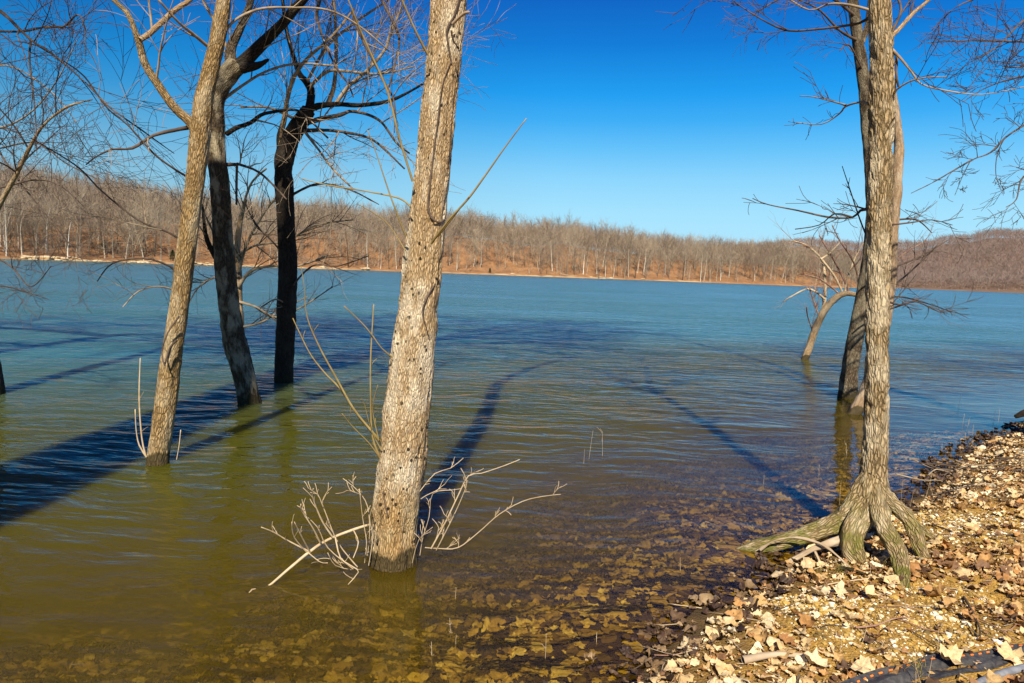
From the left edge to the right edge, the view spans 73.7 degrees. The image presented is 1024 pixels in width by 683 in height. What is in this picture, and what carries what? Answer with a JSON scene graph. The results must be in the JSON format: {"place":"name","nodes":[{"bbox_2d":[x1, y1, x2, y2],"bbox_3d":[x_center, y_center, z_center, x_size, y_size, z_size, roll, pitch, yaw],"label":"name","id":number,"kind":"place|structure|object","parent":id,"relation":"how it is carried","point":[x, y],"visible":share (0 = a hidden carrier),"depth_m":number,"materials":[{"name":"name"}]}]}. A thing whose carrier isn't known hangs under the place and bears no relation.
{"place":"outdoors","nodes":[
{"label":"outdoors","id":0,"kind":"place"},
{"bbox_2d":[0,259,1023,682],"bbox_3d":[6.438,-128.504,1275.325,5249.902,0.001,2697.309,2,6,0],"label":"water","id":1,"kind":"structure","parent":0,"point":[120,561],"depth_m":8.64,"materials":[{"name":"liquid"}]},
{"bbox_2d":[0,0,282,394],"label":"bare tree","id":2,"kind":"object","parent":1,"relation":"on","point":[17,170],"visible":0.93,"depth_m":8.51,"materials":[{"name":"black plant"}]},
{"bbox_2d":[26,0,469,465],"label":"bare tree","id":3,"kind":"object","parent":1,"relation":"in","point":[198,122],"visible":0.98,"depth_m":6.49,"materials":[{"name":"brown plant"}]},
{"bbox_2d":[146,127,380,347],"bbox_3d":[-4.974,-1.644,13.826,4.843,5.120,2.082,2,6,0],"label":"bare tree","id":4,"kind":"object","parent":1,"relation":"in","point":[239,256],"visible":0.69,"depth_m":13.74,"materials":[{"name":"brown plant"}]},
{"bbox_2d":[166,0,398,404],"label":"bare tree","id":5,"kind":"object","parent":1,"relation":"in","point":[233,69],"visible":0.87,"depth_m":9.54,"materials":[{"name":"brown plant"}]},
{"bbox_2d":[249,488,368,592],"bbox_3d":[-1.264,1.199,4.311,0.680,0.679,0.406,2,6,-5],"label":"dead branch","id":6,"kind":"object","parent":1,"relation":"in","point":[308,551],"visible":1,"depth_m":4.28,"materials":[{"name":"wood"}]},
{"bbox_2d":[122,0,517,382],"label":"bare tree","id":7,"kind":"object","parent":1,"relation":"in","point":[288,279],"visible":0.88,"depth_m":11.11,"materials":[{"name":"black plant"}]},
{"bbox_2d":[293,0,566,572],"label":"bare tree","id":8,"kind":"object","parent":1,"relation":"in","point":[402,455],"visible":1,"depth_m":4.50,"materials":[{"name":"brown plant"}]},
{"bbox_2d":[720,0,902,398],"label":"bare tree","id":9,"kind":"object","parent":1,"relation":"in","point":[848,383],"visible":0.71,"depth_m":11.85,"materials":[{"name":"brown plant"}]},
{"bbox_2d":[768,201,971,359],"bbox_3d":[9.358,-1.487,18.036,5.259,4.621,2.092,1,6,-12],"label":"bare tree","id":10,"kind":"object","parent":1,"relation":"in","point":[823,312],"visible":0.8,"depth_m":17.75,"materials":[{"name":"brown plant"}]},
{"bbox_2d":[846,92,952,414],"bbox_3d":[6.149,-1.860,10.624,1.964,6.638,0.564,0,6,-18],"label":"bare tree","id":11,"kind":"object","parent":1,"relation":"in","point":[856,407],"visible":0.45,"depth_m":10.45,"materials":[{"name":"brown plant"}]},
{"bbox_2d":[0,206,1023,292],"bbox_3d":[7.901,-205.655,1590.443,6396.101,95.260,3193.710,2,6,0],"label":"hills","id":12,"kind":"structure","parent":0,"point":[487,262],"depth_m":373.71,"materials":[{"name":"brown plant"}]},
{"bbox_2d":[1,205,17,245],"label":"woodland tree","id":13,"kind":"object","parent":12,"relation":"on","point":[6,222],"visible":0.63,"depth_m":208.91,"materials":[{"name":"beige plant"}]},
{"bbox_2d":[0,190,25,255],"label":"woodland tree","id":14,"kind":"object","parent":12,"relation":"on","point":[5,216],"visible":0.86,"depth_m":201.40,"materials":[{"name":"grey wood"}]},
{"bbox_2d":[1,193,37,251],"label":"woodland tree","id":15,"kind":"object","parent":12,"relation":"on","point":[20,220],"visible":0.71,"depth_m":213.23,"materials":[{"name":"brown wood"}]},
{"bbox_2d":[5,209,33,254],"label":"woodland tree","id":16,"kind":"object","parent":12,"relation":"on","point":[20,231],"visible":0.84,"depth_m":209.78,"materials":[{"name":"grey wood"}]},
{"bbox_2d":[8,195,35,248],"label":"woodland tree","id":17,"kind":"object","parent":12,"relation":"on","point":[17,220],"visible":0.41,"depth_m":216.40,"materials":[{"name":"brown wood"}]},
{"bbox_2d":[0,195,45,250],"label":"woodland tree","id":18,"kind":"object","parent":12,"relation":"on","point":[8,221],"visible":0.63,"depth_m":209.59,"materials":[{"name":"grey wood"}]},
{"bbox_2d":[4,206,50,254],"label":"woodland tree","id":19,"kind":"object","parent":12,"relation":"on","point":[30,228],"visible":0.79,"depth_m":211.46,"materials":[{"name":"brown wood"}]},
{"bbox_2d":[21,211,41,254],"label":"woodland tree","id":20,"kind":"object","parent":12,"relation":"on","point":[35,228],"visible":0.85,"depth_m":209.73,"materials":[{"name":"brown wood"}]},
{"bbox_2d":[17,195,60,251],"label":"woodland tree","id":21,"kind":"object","parent":12,"relation":"on","point":[43,215],"visible":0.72,"depth_m":220.62,"materials":[{"name":"brown wood"}]},
{"bbox_2d":[21,212,59,255],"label":"woodland tree","id":22,"kind":"object","parent":12,"relation":"on","point":[43,232],"visible":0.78,"depth_m":213.69,"materials":[{"name":"brown wood"}]},
{"bbox_2d":[32,196,61,247],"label":"woodland tree","id":23,"kind":"object","parent":12,"relation":"on","point":[46,213],"visible":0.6,"depth_m":223.99,"materials":[{"name":"beige plant"}]},
{"bbox_2d":[31,201,71,247],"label":"woodland tree","id":24,"kind":"object","parent":12,"relation":"on","point":[53,220],"visible":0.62,"depth_m":226.01,"materials":[{"name":"brown wood"}]},
{"bbox_2d":[48,208,92,257],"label":"woodland tree","id":25,"kind":"object","parent":12,"relation":"on","point":[69,230],"visible":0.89,"depth_m":219.01,"materials":[{"name":"beige plant"}]},
{"bbox_2d":[54,183,97,245],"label":"woodland tree","id":26,"kind":"object","parent":12,"relation":"on","point":[83,192],"visible":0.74,"depth_m":235.82,"materials":[{"name":"brown wood"}]},
{"bbox_2d":[61,193,108,254],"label":"woodland tree","id":27,"kind":"object","parent":12,"relation":"on","point":[83,213],"visible":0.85,"depth_m":228.14,"materials":[{"name":"brown wood"}]},
{"bbox_2d":[76,206,118,255],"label":"woodland tree","id":28,"kind":"object","parent":12,"relation":"on","point":[89,221],"visible":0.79,"depth_m":232.84,"materials":[{"name":"brown wood"}]},
{"bbox_2d":[90,224,109,257],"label":"woodland tree","id":29,"kind":"object","parent":12,"relation":"on","point":[100,238],"visible":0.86,"depth_m":231.77,"materials":[{"name":"brown wood"}]},
{"bbox_2d":[105,219,126,257],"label":"woodland tree","id":30,"kind":"object","parent":12,"relation":"on","point":[113,238],"visible":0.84,"depth_m":236.35,"materials":[{"name":"brown wood"}]},
{"bbox_2d":[100,208,135,252],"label":"woodland tree","id":31,"kind":"object","parent":12,"relation":"on","point":[117,227],"visible":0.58,"depth_m":245.13,"materials":[{"name":"brown wood"}]},
{"bbox_2d":[110,220,137,258],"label":"woodland tree","id":32,"kind":"object","parent":12,"relation":"on","point":[128,238],"visible":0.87,"depth_m":236.41,"materials":[{"name":"brown wood"}]},
{"bbox_2d":[116,208,140,255],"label":"woodland tree","id":33,"kind":"object","parent":12,"relation":"on","point":[128,231],"visible":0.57,"depth_m":245.86,"materials":[{"name":"brown wood"}]},
{"bbox_2d":[110,199,154,257],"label":"woodland tree","id":34,"kind":"object","parent":12,"relation":"on","point":[133,214],"visible":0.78,"depth_m":243.34,"materials":[{"name":"brown wood"}]},
{"bbox_2d":[123,210,153,251],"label":"woodland tree","id":35,"kind":"object","parent":12,"relation":"on","point":[140,228],"visible":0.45,"depth_m":254.42,"materials":[{"name":"brown wood"}]},
{"bbox_2d":[122,219,155,260],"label":"woodland tree","id":36,"kind":"object","parent":12,"relation":"on","point":[137,238],"visible":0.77,"depth_m":240.87,"materials":[{"name":"grey wood"}]},
{"bbox_2d":[130,201,161,255],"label":"woodland tree","id":37,"kind":"object","parent":12,"relation":"on","point":[143,225],"visible":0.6,"depth_m":250.62,"materials":[{"name":"brown wood"}]},
{"bbox_2d":[142,199,164,239],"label":"woodland tree","id":38,"kind":"object","parent":12,"relation":"on","point":[154,214],"visible":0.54,"depth_m":264.56,"materials":[{"name":"grey wood"}]},
{"bbox_2d":[147,219,177,256],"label":"woodland tree","id":39,"kind":"object","parent":12,"relation":"on","point":[159,235],"visible":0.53,"depth_m":252.53,"materials":[{"name":"brown wood"}]},
{"bbox_2d":[150,202,177,259],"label":"woodland tree","id":40,"kind":"object","parent":12,"relation":"on","point":[160,226],"visible":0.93,"depth_m":245.46,"materials":[{"name":"brown wood"}]},
{"bbox_2d":[321,218,361,267],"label":"woodland tree","id":41,"kind":"object","parent":12,"relation":"on","point":[345,241],"visible":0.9,"depth_m":304.40,"materials":[{"name":"brown wood"}]},
{"bbox_2d":[345,243,369,262],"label":"woodland tree","id":42,"kind":"object","parent":12,"relation":"on","point":[358,247],"visible":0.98,"depth_m":313.01,"materials":[{"name":"brown wood"}]},
{"bbox_2d":[363,222,385,266],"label":"woodland tree","id":43,"kind":"object","parent":12,"relation":"on","point":[366,246],"visible":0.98,"depth_m":311.14,"materials":[{"name":"grey wood"}]},
{"bbox_2d":[367,238,391,266],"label":"woodland tree","id":44,"kind":"object","parent":12,"relation":"on","point":[381,251],"visible":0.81,"depth_m":323.90,"materials":[{"name":"brown wood"}]},
{"bbox_2d":[366,216,398,255],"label":"woodland tree","id":45,"kind":"object","parent":12,"relation":"on","point":[384,230],"visible":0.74,"depth_m":340.88,"materials":[{"name":"brown wood"}]},
{"bbox_2d":[380,228,398,263],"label":"woodland tree","id":46,"kind":"object","parent":12,"relation":"on","point":[389,246],"visible":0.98,"depth_m":318.38,"materials":[{"name":"brown wood"}]},
{"bbox_2d":[391,234,403,268],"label":"woodland tree","id":47,"kind":"object","parent":12,"relation":"on","point":[395,249],"visible":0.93,"depth_m":319.78,"materials":[{"name":"grey wood"}]},
{"bbox_2d":[390,226,407,265],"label":"woodland tree","id":48,"kind":"object","parent":12,"relation":"on","point":[399,250],"visible":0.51,"depth_m":329.95,"materials":[{"name":"brown wood"}]},
{"bbox_2d":[0,213,852,283],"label":"undergrowth","id":49,"kind":"object","parent":12,"relation":"on","point":[133,250],"visible":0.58,"depth_m":301.73,"materials":[{"name":"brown wood"}]},
{"bbox_2d":[0,188,856,284],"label":"understory","id":50,"kind":"object","parent":12,"relation":"on","point":[445,236],"visible":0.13,"depth_m":401.64,"materials":[{"name":"brown wood"}]},
{"bbox_2d":[0,154,860,282],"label":"woodland","id":51,"kind":"object","parent":12,"relation":"on","point":[531,231],"visible":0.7,"depth_m":368.42,"materials":[{"name":"brown wood"}]},
{"bbox_2d":[454,238,465,269],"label":"woodland tree","id":52,"kind":"object","parent":12,"relation":"on","point":[458,243],"visible":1,"depth_m":341.90,"materials":[{"name":"brown wood"}]},
{"bbox_2d":[462,230,486,265],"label":"woodland tree","id":53,"kind":"object","parent":12,"relation":"on","point":[476,246],"visible":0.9,"depth_m":353.77,"materials":[{"name":"brown wood"}]},
{"bbox_2d":[472,228,498,264],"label":"woodland tree","id":54,"kind":"object","parent":12,"relation":"on","point":[478,234],"visible":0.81,"depth_m":359.89,"materials":[{"name":"brown wood"}]},
{"bbox_2d":[530,243,553,265],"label":"woodland tree","id":55,"kind":"object","parent":12,"relation":"on","point":[539,249],"visible":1,"depth_m":358.38,"materials":[{"name":"brown wood"}]},
{"bbox_2d":[535,233,556,270],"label":"woodland tree","id":56,"kind":"object","parent":12,"relation":"on","point":[549,250],"visible":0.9,"depth_m":370.00,"materials":[{"name":"brown wood"}]},
{"bbox_2d":[563,234,583,268],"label":"woodland tree","id":57,"kind":"object","parent":12,"relation":"on","point":[572,238],"visible":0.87,"depth_m":383.01,"materials":[{"name":"brown wood"}]},
{"bbox_2d":[575,237,594,273],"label":"woodland tree","id":58,"kind":"object","parent":12,"relation":"on","point":[584,256],"visible":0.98,"depth_m":371.92,"materials":[{"name":"beige plant"}]},
{"bbox_2d":[597,245,611,276],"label":"woodland tree","id":59,"kind":"object","parent":12,"relation":"on","point":[605,260],"visible":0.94,"depth_m":377.73,"materials":[{"name":"brown wood"}]},
{"bbox_2d":[606,251,622,276],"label":"woodland tree","id":60,"kind":"object","parent":12,"relation":"on","point":[615,260],"visible":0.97,"depth_m":375.21,"materials":[{"name":"brown wood"}]},
{"bbox_2d":[622,238,635,276],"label":"woodland tree","id":61,"kind":"object","parent":12,"relation":"on","point":[628,255],"visible":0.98,"depth_m":380.52,"materials":[{"name":"brown wood"}]},
{"bbox_2d":[624,250,649,277],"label":"woodland tree","id":62,"kind":"object","parent":12,"relation":"on","point":[635,253],"visible":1,"depth_m":376.42,"materials":[{"name":"brown wood"}]},
{"bbox_2d":[635,239,648,272],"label":"woodland tree","id":63,"kind":"object","parent":12,"relation":"on","point":[639,251],"visible":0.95,"depth_m":393.32,"materials":[{"name":"brown wood"}]},
{"bbox_2d":[662,242,681,276],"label":"woodland tree","id":64,"kind":"object","parent":12,"relation":"on","point":[673,252],"visible":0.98,"depth_m":389.12,"materials":[{"name":"brown wood"}]},
{"bbox_2d":[665,245,694,279],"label":"woodland tree","id":65,"kind":"object","parent":12,"relation":"on","point":[684,260],"visible":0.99,"depth_m":386.30,"materials":[{"name":"brown wood"}]},
{"bbox_2d":[694,246,713,281],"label":"woodland tree","id":66,"kind":"object","parent":12,"relation":"on","point":[703,259],"visible":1,"depth_m":387.43,"materials":[{"name":"brown wood"}]},
{"bbox_2d":[694,246,719,280],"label":"woodland tree","id":67,"kind":"object","parent":12,"relation":"on","point":[705,262],"visible":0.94,"depth_m":391.78,"materials":[{"name":"brown wood"}]},
{"bbox_2d":[712,246,731,279],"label":"woodland tree","id":68,"kind":"object","parent":12,"relation":"on","point":[720,271],"visible":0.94,"depth_m":395.76,"materials":[{"name":"brown wood"}]},
{"bbox_2d":[724,247,740,272],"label":"woodland tree","id":69,"kind":"object","parent":12,"relation":"on","point":[730,259],"visible":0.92,"depth_m":406.68,"materials":[{"name":"brown wood"}]},
{"bbox_2d":[752,242,764,274],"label":"woodland tree","id":70,"kind":"object","parent":12,"relation":"on","point":[760,253],"visible":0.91,"depth_m":418.88,"materials":[{"name":"brown wood"}]},
{"bbox_2d":[735,226,1023,289],"bbox_3d":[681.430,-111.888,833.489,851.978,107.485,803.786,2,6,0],"label":"distant woodland","id":71,"kind":"object","parent":12,"relation":"on","point":[1014,234],"visible":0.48,"depth_m":830.43,"materials":[{"name":"plant"}]},
{"bbox_2d":[0,0,1023,253],"label":"sky","id":72,"kind":"structure","parent":0,"point":[631,120],"materials":[{"name":"blue"}]},
{"bbox_2d":[192,400,1023,682],"bbox_3d":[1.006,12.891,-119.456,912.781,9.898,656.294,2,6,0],"label":"ground","id":73,"kind":"structure","parent":0,"point":[981,418],"depth_m":4.16,"materials":[{"name":"soil"}]},
{"bbox_2d":[189,431,1002,682],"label":"submerged lakebed","id":74,"kind":"structure","parent":73,"relation":"on","point":[693,510],"depth_m":4.43,"materials":[{"name":"stone"}]},
{"bbox_2d":[724,609,742,620],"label":"fallen leaf","id":75,"kind":"object","parent":73,"relation":"on","point":[738,614],"visible":0.9,"depth_m":3.98,"materials":[{"name":"plant"}]},
{"bbox_2d":[741,651,805,663],"bbox_3d":[1.376,1.627,3.507,0.391,0.073,0.063,2,6,2],"label":"stick","id":76,"kind":"object","parent":73,"relation":"on","point":[750,658],"visible":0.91,"depth_m":3.50,"materials":[{"name":"wood"}]},
{"bbox_2d":[543,420,1023,682],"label":"wet leaves","id":77,"kind":"object","parent":73,"relation":"on","point":[666,636],"visible":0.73,"depth_m":4.33,"materials":[{"name":"brown plant"}]},
{"bbox_2d":[777,648,795,658],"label":"fallen leaf","id":78,"kind":"object","parent":73,"relation":"on","point":[788,652],"visible":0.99,"depth_m":3.50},
{"bbox_2d":[808,585,829,594],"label":"fallen leaf","id":79,"kind":"object","parent":73,"relation":"on","point":[820,592],"visible":1,"depth_m":4.26,"materials":[{"name":"plant"}]},
{"bbox_2d":[633,429,1023,682],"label":"leaf litter","id":80,"kind":"object","parent":73,"relation":"on","point":[919,565],"visible":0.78,"depth_m":4.41,"materials":[{"name":"plant"}]},
{"bbox_2d":[804,647,828,667],"bbox_3d":[1.537,1.599,3.426,0.117,0.068,0.111,-2,7,-34],"label":"fallen leaf","id":81,"kind":"object","parent":80,"relation":"on","point":[815,658],"visible":1,"depth_m":3.44,"materials":[{"name":"plant"}]},
{"bbox_2d":[655,0,1023,589],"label":"bare tree","id":82,"kind":"object","parent":73,"relation":"on","point":[871,499],"visible":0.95,"depth_m":4.96,"materials":[{"name":"brown plant"}]},
{"bbox_2d":[801,576,880,593],"bbox_3d":[2.178,1.562,4.446,0.764,0.083,0.114,1,6,-15],"label":"stick","id":83,"kind":"object","parent":73,"relation":"on","point":[835,583],"visible":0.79,"depth_m":4.48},
{"bbox_2d":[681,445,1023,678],"bbox_3d":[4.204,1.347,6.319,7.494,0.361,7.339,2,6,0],"label":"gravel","id":84,"kind":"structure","parent":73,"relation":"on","point":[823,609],"depth_m":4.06,"materials":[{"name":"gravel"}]},
{"bbox_2d":[833,580,847,596],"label":"fallen leaf","id":85,"kind":"object","parent":84,"relation":"on","point":[840,590],"visible":1,"depth_m":4.29,"materials":[{"name":"plant"}]},
{"bbox_2d":[870,644,889,653],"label":"fallen leaf","id":86,"kind":"object","parent":84,"relation":"on","point":[879,649],"visible":1,"depth_m":3.49,"materials":[{"name":"plant"}]},
{"bbox_2d":[839,565,865,574],"bbox_3d":[2.293,1.551,4.603,0.035,0.050,0.180,-2,7,-33],"label":"stick","id":87,"kind":"object","parent":73,"relation":"on","point":[842,568],"visible":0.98,"depth_m":4.60,"materials":[{"name":"brown plant"}]},
{"bbox_2d":[848,655,875,672],"bbox_3d":[1.720,1.598,3.363,0.125,0.058,0.123,6,7,31],"label":"fallen leaf","id":88,"kind":"object","parent":73,"relation":"on","point":[864,663],"visible":0.99,"depth_m":3.37,"materials":[{"name":"plant"}]},
{"bbox_2d":[813,555,925,676],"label":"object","id":89,"kind":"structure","parent":73,"relation":"on","point":[885,570],"depth_m":4.60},
{"bbox_2d":[865,585,881,597],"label":"fallen leaf","id":90,"kind":"object","parent":73,"relation":"on","point":[870,591],"visible":1,"depth_m":4.21,"materials":[{"name":"plant"}]},
{"bbox_2d":[855,617,912,628],"bbox_3d":[2.098,1.583,3.852,0.386,0.034,0.030,1,6,-13],"label":"stick","id":91,"kind":"object","parent":73,"relation":"on","point":[857,627],"visible":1,"depth_m":3.83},
{"bbox_2d":[889,616,944,633],"bbox_3d":[2.266,1.585,3.824,0.013,0.024,0.278,-3,8,-44],"label":"twig","id":92,"kind":"object","parent":73,"relation":"on","point":[920,627],"visible":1,"depth_m":3.80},
{"bbox_2d":[896,473,944,482],"bbox_3d":[4.272,1.422,6.875,0.750,0.120,0.044,3,6,10],"label":"twig","id":93,"kind":"object","parent":73,"relation":"on","point":[917,479],"visible":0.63,"depth_m":6.89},
{"bbox_2d":[840,644,1023,682],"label":"fabric strip","id":94,"kind":"object","parent":73,"relation":"on","point":[992,658],"visible":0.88,"depth_m":3.34,"materials":[{"name":"fabric"}]},
{"bbox_2d":[923,583,945,596],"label":"fallen leaf","id":95,"kind":"object","parent":73,"relation":"on","point":[929,589],"visible":1,"depth_m":4.19,"materials":[{"name":"plant"}]},
{"bbox_2d":[940,643,963,665],"bbox_3d":[2.176,1.556,3.380,0.102,0.083,0.124,6,7,31],"label":"fallen leaf","id":96,"kind":"object","parent":73,"relation":"on","point":[954,654],"visible":1,"depth_m":3.40,"materials":[{"name":"plant"}]},
{"bbox_2d":[942,596,961,605],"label":"fallen leaf","id":97,"kind":"object","parent":73,"relation":"on","point":[949,601],"visible":0.92,"depth_m":4.07,"materials":[{"name":"plant"}]},
{"bbox_2d":[927,485,978,496],"bbox_3d":[4.257,1.443,6.565,0.573,0.106,0.036,1,6,-10],"label":"twig","id":98,"kind":"object","parent":73,"relation":"on","point":[949,490],"visible":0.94,"depth_m":6.54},
{"bbox_2d":[892,0,1023,234],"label":"bare tree","id":99,"kind":"object","parent":73,"relation":"on","point":[994,40],"visible":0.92,"depth_m":6.78,"materials":[{"name":"brown plant"}]},
{"bbox_2d":[929,463,1007,470],"bbox_3d":[5.046,1.379,7.493,0.831,0.039,0.031,4,6,16],"label":"twig","id":100,"kind":"object","parent":73,"relation":"on","point":[954,466],"visible":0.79,"depth_m":7.54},
{"bbox_2d":[961,609,979,621],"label":"fallen leaf","id":101,"kind":"object","parent":73,"relation":"on","point":[966,614],"visible":0.95,"depth_m":3.88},
{"bbox_2d":[962,596,980,637],"bbox_3d":[2.621,1.555,3.913,0.075,0.110,0.695,5,7,29],"label":"stick","id":102,"kind":"object","parent":73,"relation":"on","point":[966,601],"visible":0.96,"depth_m":3.94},
{"bbox_2d":[931,524,1012,535],"bbox_3d":[3.620,1.505,5.359,0.563,0.066,0.225,6,7,33],"label":"stick","id":103,"kind":"object","parent":73,"relation":"on","point":[964,533],"visible":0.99,"depth_m":5.32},
{"bbox_2d":[955,460,1004,467],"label":"twig","id":104,"kind":"object","parent":73,"relation":"on","point":[974,465],"visible":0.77,"depth_m":7.59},
{"bbox_2d":[976,663,1023,682],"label":"pipe","id":105,"kind":"object","parent":73,"relation":"on","point":[1013,670],"visible":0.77,"depth_m":3.27,"materials":[{"name":"grey plastic"}]},
{"bbox_2d":[997,641,1023,662],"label":"fallen leaf","id":106,"kind":"object","parent":73,"relation":"on","point":[1006,651],"visible":0.99,"depth_m":3.46,"materials":[{"name":"plant"}]},
{"bbox_2d":[1014,410,1023,417],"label":"driftwood log","id":107,"kind":"object","parent":73,"relation":"on","point":[1020,414],"visible":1,"depth_m":10.27,"materials":[{"name":"brown plant"}]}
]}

